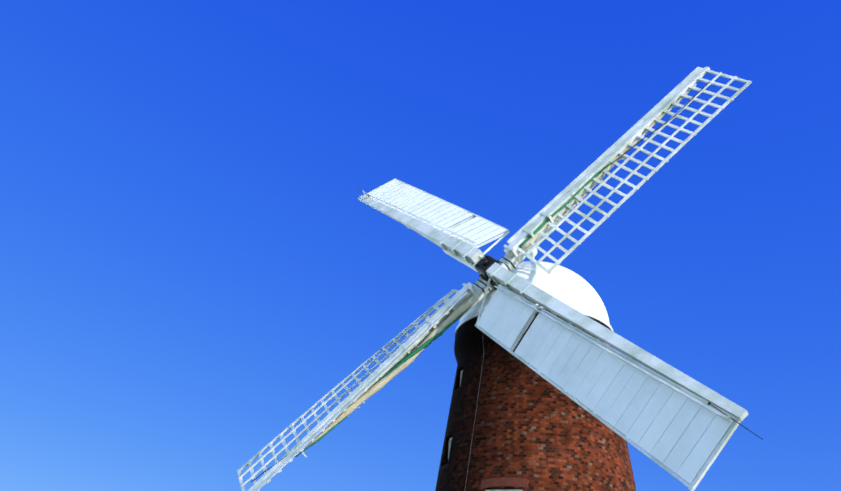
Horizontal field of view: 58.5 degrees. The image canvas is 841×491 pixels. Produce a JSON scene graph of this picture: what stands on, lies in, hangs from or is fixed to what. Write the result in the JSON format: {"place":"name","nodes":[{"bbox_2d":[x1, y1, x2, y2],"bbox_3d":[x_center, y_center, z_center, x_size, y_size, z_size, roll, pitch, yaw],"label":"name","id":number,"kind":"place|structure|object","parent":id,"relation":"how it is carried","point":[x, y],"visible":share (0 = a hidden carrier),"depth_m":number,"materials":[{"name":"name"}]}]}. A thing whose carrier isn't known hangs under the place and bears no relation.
{"place":"outdoors","nodes":[
{"label":"outdoors","id":0,"kind":"place"},
{"bbox_2d":[0,0,840,490],"label":"sky","id":1,"kind":"structure","parent":0,"point":[192,259],"materials":[{"name":"blue"}]},
{"label":"ground","id":2,"kind":"structure","parent":0,"visible":0},
{"bbox_2d":[435,309,635,490],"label":"windmill tower","id":3,"kind":"structure","parent":2,"relation":"on","point":[537,431],"depth_m":20.92,"materials":[{"name":"brown brick"}]},
{"bbox_2d":[448,438,451,458],"bbox_3d":[0.914,6.076,22.177,0.226,0.840,0.550,12,-30,-14],"label":"window","id":4,"kind":"structure","parent":3,"relation":"attached to","point":[450,439],"depth_m":22.46,"materials":[{"name":"grey glass"}]},
{"bbox_2d":[471,255,514,292],"bbox_3d":[2.867,1.671,24.098,3.440,1.280,1.280,53,-10,-29],"label":"sail hub","id":5,"kind":"object","parent":3,"relation":"attached to","point":[482,266],"visible":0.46,"depth_m":23.30,"materials":[{"name":"black metal"}]},
{"bbox_2d":[237,278,492,490],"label":"windmill sail","id":6,"kind":"object","parent":5,"relation":"attached to","point":[450,312],"visible":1,"depth_m":22.86,"materials":[{"name":"white paint"}]},
{"bbox_2d":[357,178,509,271],"bbox_3d":[0.220,-1.185,28.144,0.874,1.979,10.765,53,-12,-29],"label":"windmill sail","id":7,"kind":"object","parent":5,"relation":"attached to","point":[461,249],"visible":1,"depth_m":27.10,"materials":[{"name":"white paint"}]},
{"bbox_2d":[465,309,484,486],"bbox_3d":[1.185,6.126,20.248,0.018,10.121,1.401,-22,-38,39],"label":"cable","id":8,"kind":"object","parent":5,"relation":"hanging from","point":[475,414],"visible":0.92,"depth_m":21.29,"materials":[{"name":"grey"}]},
{"bbox_2d":[475,262,762,490],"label":"windmill sail","id":9,"kind":"object","parent":5,"relation":"attached to","point":[681,431],"visible":1,"depth_m":17.26,"materials":[{"name":"white paint"}]},
{"bbox_2d":[499,66,751,273],"bbox_3d":[6.289,-2.220,23.720,0.767,10.060,2.100,53,-10,-29],"label":"windmill sail","id":10,"kind":"object","parent":5,"relation":"attached to","point":[535,231],"visible":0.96,"depth_m":23.80,"materials":[{"name":"white paint"}]},
{"bbox_2d":[480,477,527,490],"bbox_3d":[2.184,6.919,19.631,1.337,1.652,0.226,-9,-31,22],"label":"window lintel","id":11,"kind":"structure","parent":3,"relation":"attached to","point":[501,481],"depth_m":19.89,"materials":[{"name":"red brick"}]},
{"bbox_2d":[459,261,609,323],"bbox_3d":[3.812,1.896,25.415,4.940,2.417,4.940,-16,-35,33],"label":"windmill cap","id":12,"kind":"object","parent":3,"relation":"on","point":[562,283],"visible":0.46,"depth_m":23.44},
{"bbox_2d":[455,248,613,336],"bbox_3d":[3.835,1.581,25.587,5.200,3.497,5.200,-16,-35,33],"label":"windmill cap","id":13,"kind":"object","parent":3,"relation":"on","point":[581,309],"depth_m":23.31,"materials":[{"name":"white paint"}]}
]}

